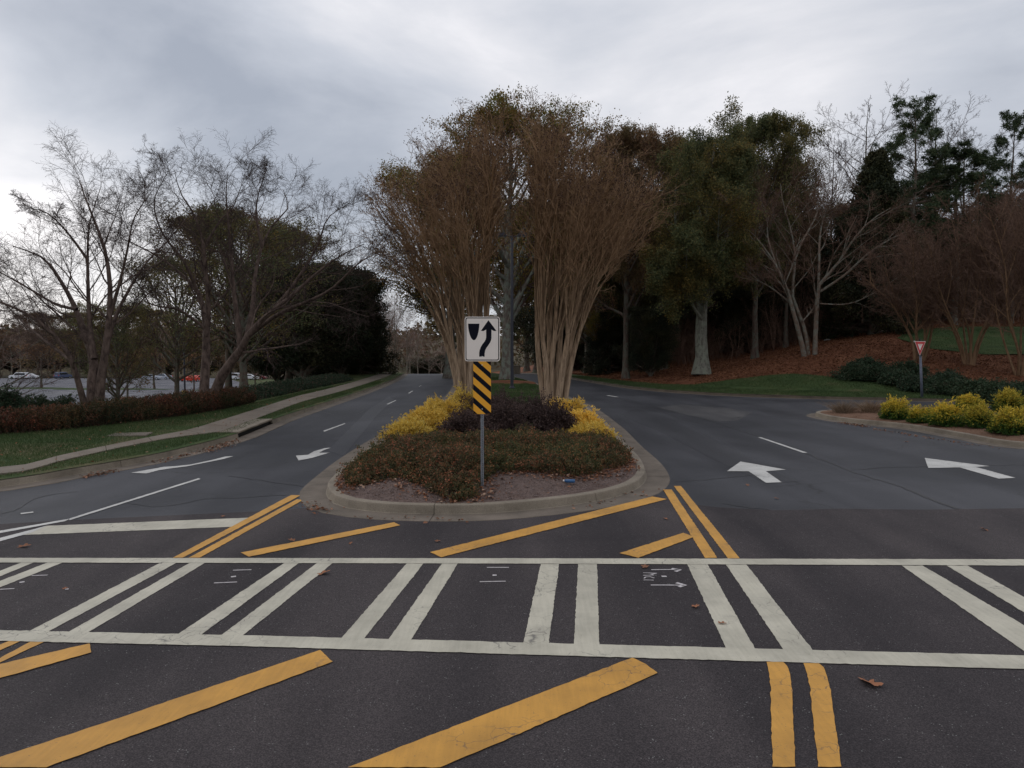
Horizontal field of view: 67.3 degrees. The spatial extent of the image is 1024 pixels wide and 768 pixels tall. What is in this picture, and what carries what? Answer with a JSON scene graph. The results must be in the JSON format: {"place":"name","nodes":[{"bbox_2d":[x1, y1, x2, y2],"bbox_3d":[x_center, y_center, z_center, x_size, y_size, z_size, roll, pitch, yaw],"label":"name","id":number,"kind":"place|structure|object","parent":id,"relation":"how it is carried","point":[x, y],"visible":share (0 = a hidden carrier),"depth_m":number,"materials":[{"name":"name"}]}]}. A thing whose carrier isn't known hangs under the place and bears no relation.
{"place":"outdoors","nodes":[
{"label":"outdoors","id":0,"kind":"place"},
{"bbox_2d":[0,378,249,404],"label":"parking lot","id":1,"kind":"structure","parent":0,"point":[164,383],"depth_m":143.29,"materials":[{"name":"grey asphalt"}]},
{"bbox_2d":[2,387,74,388],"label":"grass island","id":2,"kind":"structure","parent":1,"relation":"on","point":[41,388],"depth_m":131.43,"materials":[{"name":"green plant"}]},
{"bbox_2d":[7,343,77,386],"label":"parking lot tree","id":3,"kind":"object","parent":2,"relation":"on","point":[41,358],"visible":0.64,"depth_m":131.99,"materials":[{"name":"brown plant"}]},
{"bbox_2d":[0,374,391,474],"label":"pavement","id":4,"kind":"structure","parent":0,"point":[225,423],"depth_m":24.29,"materials":[{"name":"concrete"}]},
{"bbox_2d":[0,372,402,479],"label":"lawn","id":5,"kind":"structure","parent":0,"point":[356,377],"depth_m":21.16,"materials":[{"name":"green plant"}]},
{"bbox_2d":[0,376,26,411],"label":"green shrub","id":6,"kind":"object","parent":5,"relation":"on","point":[12,398],"visible":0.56,"depth_m":28.99,"materials":[{"name":"green plant"}]},
{"bbox_2d":[0,301,75,396],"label":"bare tree","id":7,"kind":"object","parent":5,"relation":"on","point":[22,353],"visible":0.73,"depth_m":45.03,"materials":[{"name":"brown plant"}]},
{"bbox_2d":[18,391,78,409],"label":"green shrub","id":8,"kind":"object","parent":5,"relation":"on","point":[62,400],"visible":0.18,"depth_m":29.90,"materials":[{"name":"green plant"}]},
{"bbox_2d":[35,300,179,400],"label":"oak tree","id":9,"kind":"object","parent":5,"relation":"on","point":[130,353],"visible":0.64,"depth_m":51.45,"materials":[{"name":"brown plant"}]},
{"bbox_2d":[0,123,226,404],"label":"birch tree","id":10,"kind":"object","parent":5,"relation":"on","point":[96,379],"visible":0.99,"depth_m":28.22,"materials":[{"name":"brown plant"}]},
{"bbox_2d":[0,386,256,433],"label":"hedge","id":11,"kind":"object","parent":5,"relation":"on","point":[99,411],"visible":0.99,"depth_m":25.26,"materials":[{"name":"brown plant"}]},
{"bbox_2d":[99,249,232,392],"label":"oak tree","id":12,"kind":"object","parent":5,"relation":"on","point":[176,359],"visible":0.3,"depth_m":59.17,"materials":[{"name":"brown plant"}]},
{"bbox_2d":[150,201,291,386],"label":"oak tree","id":13,"kind":"object","parent":5,"relation":"on","point":[228,382],"visible":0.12,"depth_m":70.73,"materials":[{"name":"brown plant"}]},
{"bbox_2d":[123,198,356,387],"bbox_3d":[-16.029,-4.638,44.315,11.915,10.671,11.621,1,3,14],"label":"oak tree","id":14,"kind":"object","parent":5,"relation":"on","point":[243,360],"visible":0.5,"depth_m":44.37,"materials":[{"name":"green plant"}]},
{"bbox_2d":[70,126,419,393],"bbox_3d":[-10.512,-4.779,31.550,16.537,11.903,8.515,1,3,16],"label":"birch tree","id":15,"kind":"object","parent":5,"relation":"on","point":[251,329],"visible":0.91,"depth_m":31.05,"materials":[{"name":"brown plant"}]},
{"bbox_2d":[221,288,319,380],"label":"evergreen tree","id":16,"kind":"object","parent":5,"relation":"on","point":[270,370],"visible":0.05,"depth_m":72.46,"materials":[{"name":"green plant"}]},
{"bbox_2d":[232,222,351,379],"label":"oak tree","id":17,"kind":"object","parent":5,"relation":"on","point":[288,375],"visible":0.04,"depth_m":64.52,"materials":[{"name":"green plant"}]},
{"bbox_2d":[234,373,353,400],"bbox_3d":[-13.375,-0.035,47.775,2.669,0.932,23.613,0,3,0],"label":"hedge","id":18,"kind":"object","parent":5,"relation":"on","point":[274,388],"visible":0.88,"depth_m":44.54,"materials":[{"name":"green plant"}]},
{"bbox_2d":[227,257,376,377],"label":"evergreen tree","id":19,"kind":"object","parent":5,"relation":"on","point":[322,353],"visible":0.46,"depth_m":61.28,"materials":[{"name":"green plant"}]},
{"bbox_2d":[291,262,396,374],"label":"evergreen tree","id":20,"kind":"object","parent":5,"relation":"on","point":[369,344],"visible":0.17,"depth_m":70.97,"materials":[{"name":"green plant"}]},
{"bbox_2d":[326,299,401,373],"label":"cedar tree","id":21,"kind":"object","parent":5,"relation":"on","point":[376,362],"visible":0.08,"depth_m":77.83,"materials":[{"name":"green plant"}]},
{"bbox_2d":[379,284,414,370],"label":"bare tree","id":22,"kind":"object","parent":5,"relation":"on","point":[395,325],"visible":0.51,"depth_m":99.86,"materials":[{"name":"brown plant"}]},
{"bbox_2d":[1,335,866,466],"bbox_3d":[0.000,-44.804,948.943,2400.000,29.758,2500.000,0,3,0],"label":"ground","id":23,"kind":"structure","parent":0,"point":[494,368],"depth_m":330.85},
{"bbox_2d":[6,311,59,374],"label":"oak tree","id":24,"kind":"object","parent":23,"relation":"on","point":[35,341],"visible":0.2,"depth_m":253.92,"materials":[{"name":"brown plant"}]},
{"bbox_2d":[47,311,99,377],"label":"oak tree","id":25,"kind":"object","parent":23,"relation":"on","point":[73,344],"visible":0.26,"depth_m":239.59,"materials":[{"name":"brown plant"}]},
{"bbox_2d":[0,315,533,368],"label":"wood","id":26,"kind":"object","parent":23,"relation":"on","point":[440,339],"visible":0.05,"depth_m":349.20,"materials":[{"name":"brown plant"}]},
{"bbox_2d":[386,301,427,373],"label":"bare tree","id":27,"kind":"object","parent":23,"relation":"on","point":[415,330],"visible":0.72,"depth_m":127.58,"materials":[{"name":"brown plant"}]},
{"bbox_2d":[399,357,444,373],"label":"evergreen tree","id":28,"kind":"object","parent":23,"relation":"on","point":[421,369],"visible":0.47,"depth_m":211.06,"materials":[{"name":"green plant"}]},
{"bbox_2d":[0,486,1023,767],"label":"junction road","id":29,"kind":"structure","parent":0,"point":[258,640],"depth_m":7.10,"materials":[{"name":"grey asphalt"}]},
{"bbox_2d":[0,374,1023,523],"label":"road","id":30,"kind":"structure","parent":0,"point":[713,451],"depth_m":18.02,"materials":[{"name":"grey asphalt"}]},
{"bbox_2d":[0,433,252,491],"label":"kerb","id":31,"kind":"structure","parent":30,"relation":"on","point":[35,480],"depth_m":17.08,"materials":[{"name":"concrete"}]},
{"bbox_2d":[216,419,286,437],"bbox_3d":[-8.753,1.438,25.217,1.745,0.200,4.361,0,3,-4],"label":"storm drain","id":32,"kind":"object","parent":30,"relation":"on","point":[261,423],"visible":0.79,"depth_m":24.86,"materials":[{"name":"concrete"}]},
{"bbox_2d":[269,373,407,423],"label":"kerb","id":33,"kind":"structure","parent":30,"relation":"on","point":[293,416],"depth_m":36.09,"materials":[{"name":"concrete"}]},
{"bbox_2d":[369,143,545,378],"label":"oak tree","id":34,"kind":"object","parent":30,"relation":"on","point":[447,373],"visible":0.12,"depth_m":68.57,"materials":[{"name":"brown plant"}]},
{"bbox_2d":[299,373,669,521],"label":"kerb","id":35,"kind":"structure","parent":30,"relation":"on","point":[651,477],"depth_m":13.15,"materials":[{"name":"concrete"}]},
{"bbox_2d":[337,403,636,502],"bbox_3d":[-0.201,1.381,22.570,6.810,0.263,20.037,0,3,0],"label":"planting bed","id":36,"kind":"object","parent":30,"relation":"on","point":[514,494],"visible":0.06,"depth_m":13.53,"materials":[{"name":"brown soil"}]},
{"bbox_2d":[377,416,438,439],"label":"golden shrub","id":37,"kind":"object","parent":36,"relation":"on","point":[414,426],"visible":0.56,"depth_m":19.38,"materials":[{"name":"yellow plant"}]},
{"bbox_2d":[396,398,449,429],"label":"golden shrub","id":38,"kind":"object","parent":36,"relation":"on","point":[433,417],"visible":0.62,"depth_m":21.51,"materials":[{"name":"yellow plant"}]},
{"bbox_2d":[415,390,465,417],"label":"golden shrub","id":39,"kind":"object","parent":36,"relation":"on","point":[443,404],"visible":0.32,"depth_m":24.22,"materials":[{"name":"yellow plant"}]},
{"bbox_2d":[349,92,542,396],"bbox_3d":[-2.451,-5.226,29.694,7.892,12.583,8.122,0,3,0],"label":"crape myrtle","id":40,"kind":"object","parent":36,"relation":"on","point":[485,215],"visible":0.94,"depth_m":29.23,"materials":[{"name":"brown plant"}]},
{"bbox_2d":[434,406,501,434],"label":"purple shrub","id":41,"kind":"object","parent":36,"relation":"on","point":[462,422],"visible":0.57,"depth_m":19.45,"materials":[{"name":"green plant"}]},
{"bbox_2d":[465,317,499,486],"bbox_3d":[-0.511,0.413,13.326,0.607,3.148,0.043,0,3,0],"label":"traffic sign","id":42,"kind":"object","parent":36,"relation":"on","point":[482,343],"visible":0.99,"depth_m":13.27,"materials":[{"name":"white metal"}]},
{"bbox_2d":[336,421,633,501],"bbox_3d":[-0.280,1.439,16.018,6.274,0.861,7.007,0,3,0],"label":"ground cover","id":43,"kind":"object","parent":36,"relation":"on","point":[439,460],"visible":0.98,"depth_m":14.77,"materials":[{"name":"green plant"}]},
{"bbox_2d":[448,385,524,416],"bbox_3d":[-0.590,0.728,22.819,2.690,1.491,1.868,0,3,0],"label":"purple shrub","id":44,"kind":"object","parent":36,"relation":"on","point":[501,395],"visible":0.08,"depth_m":22.94,"materials":[{"name":"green plant"}]},
{"bbox_2d":[333,458,640,503],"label":"leaf litter","id":45,"kind":"object","parent":36,"relation":"on","point":[602,473],"visible":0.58,"depth_m":14.08,"materials":[{"name":"brown plant"}]},
{"bbox_2d":[462,393,538,431],"bbox_3d":[-0.353,0.890,20.795,2.400,1.271,2.458,0,3,0],"label":"purple shrub","id":46,"kind":"object","parent":36,"relation":"on","point":[502,412],"visible":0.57,"depth_m":20.37,"materials":[{"name":"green plant"}]},
{"bbox_2d":[494,384,564,432],"bbox_3d":[0.535,0.727,21.229,2.216,1.480,2.567,2,3,37],"label":"purple shrub","id":47,"kind":"object","parent":36,"relation":"on","point":[534,401],"visible":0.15,"depth_m":21.01,"materials":[{"name":"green plant"}]},
{"bbox_2d":[523,397,579,433],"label":"purple shrub","id":48,"kind":"object","parent":36,"relation":"on","point":[553,417],"visible":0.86,"depth_m":20.25,"materials":[{"name":"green plant"}]},
{"bbox_2d":[558,419,621,438],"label":"golden shrub","id":49,"kind":"object","parent":36,"relation":"on","point":[581,428],"visible":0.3,"depth_m":19.68,"materials":[{"name":"yellow plant"}]},
{"bbox_2d":[569,405,613,428],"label":"golden shrub","id":50,"kind":"object","parent":36,"relation":"on","point":[584,416],"visible":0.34,"depth_m":21.66,"materials":[{"name":"yellow plant"}]},
{"bbox_2d":[498,81,689,404],"bbox_3d":[3.287,-5.248,29.789,7.618,12.572,8.204,0,3,0],"label":"crape myrtle","id":51,"kind":"object","parent":36,"relation":"on","point":[557,204],"visible":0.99,"depth_m":29.31,"materials":[{"name":"brown plant"}]},
{"bbox_2d":[83,422,999,522],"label":"leaf litter","id":52,"kind":"object","parent":30,"relation":"on","point":[311,508],"visible":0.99,"depth_m":18.30,"materials":[{"name":"brown plant"}]},
{"bbox_2d":[520,373,992,402],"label":"kerb","id":53,"kind":"structure","parent":30,"relation":"on","point":[771,396],"depth_m":42.27,"materials":[{"name":"grey concrete"}]},
{"bbox_2d":[806,407,1023,448],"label":"kerb","id":54,"kind":"structure","parent":30,"relation":"on","point":[979,439],"depth_m":24.56,"materials":[{"name":"concrete"}]},
{"bbox_2d":[820,407,1023,441],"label":"island bed","id":55,"kind":"object","parent":30,"relation":"on","point":[873,416],"visible":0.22,"depth_m":25.14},
{"bbox_2d":[876,393,911,419],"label":"gold tipped shrub","id":56,"kind":"object","parent":55,"relation":"on","point":[892,408],"visible":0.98,"depth_m":27.01,"materials":[{"name":"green plant"}]},
{"bbox_2d":[919,396,969,426],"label":"gold tipped shrub","id":57,"kind":"object","parent":55,"relation":"on","point":[942,414],"visible":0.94,"depth_m":24.80,"materials":[{"name":"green plant"}]},
{"bbox_2d":[953,396,994,428],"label":"gold tipped shrub","id":58,"kind":"object","parent":55,"relation":"on","point":[980,415],"visible":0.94,"depth_m":23.87,"materials":[{"name":"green plant"}]},
{"bbox_2d":[984,404,1023,435],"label":"gold tipped shrub","id":59,"kind":"object","parent":55,"relation":"on","point":[1007,421],"visible":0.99,"depth_m":22.17,"materials":[{"name":"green plant"}]},
{"bbox_2d":[987,386,1023,411],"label":"gold tipped shrub","id":60,"kind":"object","parent":55,"relation":"on","point":[1012,398],"visible":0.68,"depth_m":29.16,"materials":[{"name":"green plant"}]},
{"bbox_2d":[0,0,1023,334],"label":"sky","id":61,"kind":"structure","parent":0,"point":[340,85],"materials":[{"name":"grey"}]},
{"bbox_2d":[491,373,584,407],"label":"median lawn","id":62,"kind":"structure","parent":0,"point":[495,374],"depth_m":43.22,"materials":[{"name":"green plant"}]},
{"bbox_2d":[410,265,503,348],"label":"oak tree","id":63,"kind":"object","parent":62,"relation":"on","point":[428,316],"visible":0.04,"depth_m":95.43,"materials":[{"name":"brown plant"}]},
{"bbox_2d":[395,85,622,379],"bbox_3d":[0.247,-10.218,55.936,15.042,20.737,16.647,-1,3,-23],"label":"oak tree","id":64,"kind":"object","parent":62,"relation":"on","point":[503,275],"visible":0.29,"depth_m":55.53,"materials":[{"name":"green plant"}]},
{"bbox_2d":[496,232,526,388],"bbox_3d":[0.000,-4.122,43.798,1.790,8.896,0.495,0,3,0],"label":"lamp post","id":65,"kind":"object","parent":62,"relation":"on","point":[511,346],"visible":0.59,"depth_m":43.84,"materials":[{"name":"grey metal"}]},
{"bbox_2d":[534,372,957,398],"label":"grass verge","id":66,"kind":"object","parent":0,"point":[817,388],"depth_m":46.16,"materials":[{"name":"green plant"}]},
{"bbox_2d":[895,373,936,390],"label":"hedge shrub","id":67,"kind":"object","parent":66,"relation":"on","point":[906,383],"visible":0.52,"depth_m":43.07,"materials":[{"name":"green plant"}]},
{"bbox_2d":[926,372,969,395],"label":"hedge shrub","id":68,"kind":"object","parent":66,"relation":"on","point":[937,388],"visible":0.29,"depth_m":40.75,"materials":[{"name":"green plant"}]},
{"bbox_2d":[944,377,987,396],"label":"hedge shrub","id":69,"kind":"object","parent":66,"relation":"on","point":[968,386],"visible":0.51,"depth_m":39.24,"materials":[{"name":"green plant"}]},
{"bbox_2d":[491,317,1023,384],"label":"pine straw bank","id":70,"kind":"object","parent":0,"point":[816,362],"visible":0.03,"depth_m":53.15,"materials":[{"name":"brown plant"}]},
{"bbox_2d":[489,264,533,371],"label":"oak tree","id":71,"kind":"object","parent":70,"relation":"on","point":[526,367],"visible":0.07,"depth_m":134.62,"materials":[{"name":"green plant"}]},
{"bbox_2d":[489,200,557,372],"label":"oak tree","id":72,"kind":"object","parent":70,"relation":"on","point":[499,301],"visible":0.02,"depth_m":116.35,"materials":[{"name":"green plant"}]},
{"bbox_2d":[491,305,563,370],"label":"evergreen tree","id":73,"kind":"object","parent":70,"relation":"on","point":[525,324],"visible":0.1,"depth_m":109.04,"materials":[{"name":"green plant"}]},
{"bbox_2d":[525,295,595,367],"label":"evergreen tree","id":74,"kind":"object","parent":70,"relation":"on","point":[580,349],"visible":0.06,"depth_m":93.46,"materials":[{"name":"green plant"}]},
{"bbox_2d":[551,265,639,368],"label":"oak tree","id":75,"kind":"object","parent":70,"relation":"on","point":[588,324],"visible":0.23,"depth_m":72.48,"materials":[{"name":"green plant"}]},
{"bbox_2d":[559,115,690,378],"bbox_3d":[8.951,-10.486,61.679,10.967,21.083,9.428,1,3,16],"label":"oak tree","id":76,"kind":"object","parent":70,"relation":"on","point":[632,138],"visible":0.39,"depth_m":60.27,"materials":[{"name":"green plant"}]},
{"bbox_2d":[570,194,684,370],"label":"oak tree","id":77,"kind":"object","parent":70,"relation":"on","point":[644,301],"visible":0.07,"depth_m":70.28,"materials":[{"name":"green plant"}]},
{"bbox_2d":[611,304,689,376],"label":"evergreen tree","id":78,"kind":"object","parent":70,"relation":"on","point":[655,330],"visible":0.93,"depth_m":60.88,"materials":[{"name":"green plant"}]},
{"bbox_2d":[609,124,714,369],"bbox_3d":[12.774,-10.973,65.032,9.992,20.337,10.578,-1,3,-24],"label":"oak tree","id":79,"kind":"object","parent":70,"relation":"on","point":[651,295],"visible":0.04,"depth_m":63.74,"materials":[{"name":"green plant"}]},
{"bbox_2d":[632,91,773,374],"bbox_3d":[14.024,-10.694,54.823,11.398,20.274,10.078,0,3,0],"label":"oak tree","id":80,"kind":"object","parent":70,"relation":"on","point":[690,265],"visible":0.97,"depth_m":53.10,"materials":[{"name":"green plant"}]},
{"bbox_2d":[686,288,784,352],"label":"evergreen tree","id":81,"kind":"object","parent":70,"relation":"on","point":[732,305],"visible":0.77,"depth_m":70.34,"materials":[{"name":"green plant"}]},
{"bbox_2d":[714,107,834,358],"bbox_3d":[20.332,-11.780,62.881,9.538,20.171,10.098,0,3,2],"label":"oak tree","id":82,"kind":"object","parent":70,"relation":"on","point":[771,129],"visible":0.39,"depth_m":60.72,"materials":[{"name":"green plant"}]},
{"bbox_2d":[755,151,834,347],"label":"oak tree","id":83,"kind":"object","parent":70,"relation":"on","point":[786,303],"visible":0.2,"depth_m":65.32,"materials":[{"name":"brown plant"}]},
{"bbox_2d":[760,217,867,345],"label":"cedar tree","id":84,"kind":"object","parent":70,"relation":"on","point":[824,254],"visible":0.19,"depth_m":72.23,"materials":[{"name":"green plant"}]},
{"bbox_2d":[704,153,942,356],"bbox_3d":[21.209,-8.555,54.653,15.945,16.190,9.379,0,3,0],"label":"bare tree","id":85,"kind":"object","parent":70,"relation":"on","point":[815,310],"visible":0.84,"depth_m":54.60,"materials":[{"name":"brown plant"}]},
{"bbox_2d":[806,121,885,239],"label":"bare tree","id":86,"kind":"object","parent":70,"relation":"on","point":[829,170],"visible":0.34,"depth_m":78.52,"materials":[{"name":"brown plant"}]},
{"bbox_2d":[827,360,869,379],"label":"hedge shrub","id":87,"kind":"object","parent":70,"relation":"on","point":[853,371],"visible":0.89,"depth_m":46.51,"materials":[{"name":"green plant"}]},
{"bbox_2d":[809,78,923,278],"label":"bare tree","id":88,"kind":"object","parent":70,"relation":"on","point":[840,152],"visible":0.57,"depth_m":75.07,"materials":[{"name":"grey plant"}]},
{"bbox_2d":[808,146,938,340],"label":"cedar tree","id":89,"kind":"object","parent":70,"relation":"on","point":[876,174],"visible":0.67,"depth_m":62.39,"materials":[{"name":"green plant"}]},
{"bbox_2d":[874,367,917,384],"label":"hedge shrub","id":90,"kind":"object","parent":70,"relation":"on","point":[889,376],"visible":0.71,"depth_m":44.64,"materials":[{"name":"green plant"}]},
{"bbox_2d":[855,94,970,261],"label":"pine tree","id":91,"kind":"object","parent":70,"relation":"on","point":[924,126],"visible":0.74,"depth_m":66.34,"materials":[{"name":"green plant"}]},
{"bbox_2d":[844,218,983,361],"bbox_3d":[25.029,-5.863,48.924,9.294,9.160,7.405,-1,3,-26],"label":"crape myrtle","id":92,"kind":"object","parent":70,"relation":"on","point":[891,294],"visible":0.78,"depth_m":49.42,"materials":[{"name":"brown plant"}]},
{"bbox_2d":[908,163,979,319],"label":"pine tree","id":93,"kind":"object","parent":70,"relation":"on","point":[932,172],"visible":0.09,"depth_m":71.90,"materials":[{"name":"green plant"}]},
{"bbox_2d":[890,87,1001,320],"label":"bare tree","id":94,"kind":"object","parent":70,"relation":"on","point":[936,125],"visible":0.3,"depth_m":76.73,"materials":[{"name":"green plant"}]},
{"bbox_2d":[889,171,1023,365],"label":"crape myrtle","id":95,"kind":"object","parent":70,"relation":"on","point":[972,359],"visible":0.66,"depth_m":48.20,"materials":[{"name":"brown plant"}]},
{"bbox_2d":[899,138,1018,324],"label":"pine tree","id":96,"kind":"object","parent":70,"relation":"on","point":[983,159],"visible":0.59,"depth_m":67.99,"materials":[{"name":"green plant"}]},
{"bbox_2d":[898,326,1023,354],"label":"lawn knoll","id":97,"kind":"structure","parent":70,"relation":"on","point":[994,348],"depth_m":57.21,"materials":[{"name":"green plant"}]},
{"bbox_2d":[948,169,1023,375],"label":"crape myrtle","id":98,"kind":"object","parent":70,"relation":"on","point":[1020,364],"visible":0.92,"depth_m":45.42,"materials":[{"name":"brown plant"}]},
{"bbox_2d":[981,109,1023,322],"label":"pine tree","id":99,"kind":"object","parent":70,"relation":"on","point":[1000,142],"visible":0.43,"depth_m":70.80,"materials":[{"name":"green plant"}]},
{"bbox_2d":[989,181,1023,333],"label":"crape myrtle","id":100,"kind":"object","parent":70,"relation":"on","point":[1011,224],"visible":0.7,"depth_m":43.92,"materials":[{"name":"brown plant"}]},
{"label":"forest floor","id":101,"kind":"structure","parent":0,"visible":0},
{"bbox_2d":[583,252,1023,365],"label":"undergrowth","id":102,"kind":"object","parent":101,"relation":"on","point":[686,345],"visible":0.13,"depth_m":69.01,"materials":[{"name":"green plant"}]},
{"bbox_2d":[906,121,1021,214],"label":"bare tree","id":103,"kind":"object","parent":101,"relation":"on","point":[984,192],"visible":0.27,"depth_m":79.61,"materials":[{"name":"brown plant"}]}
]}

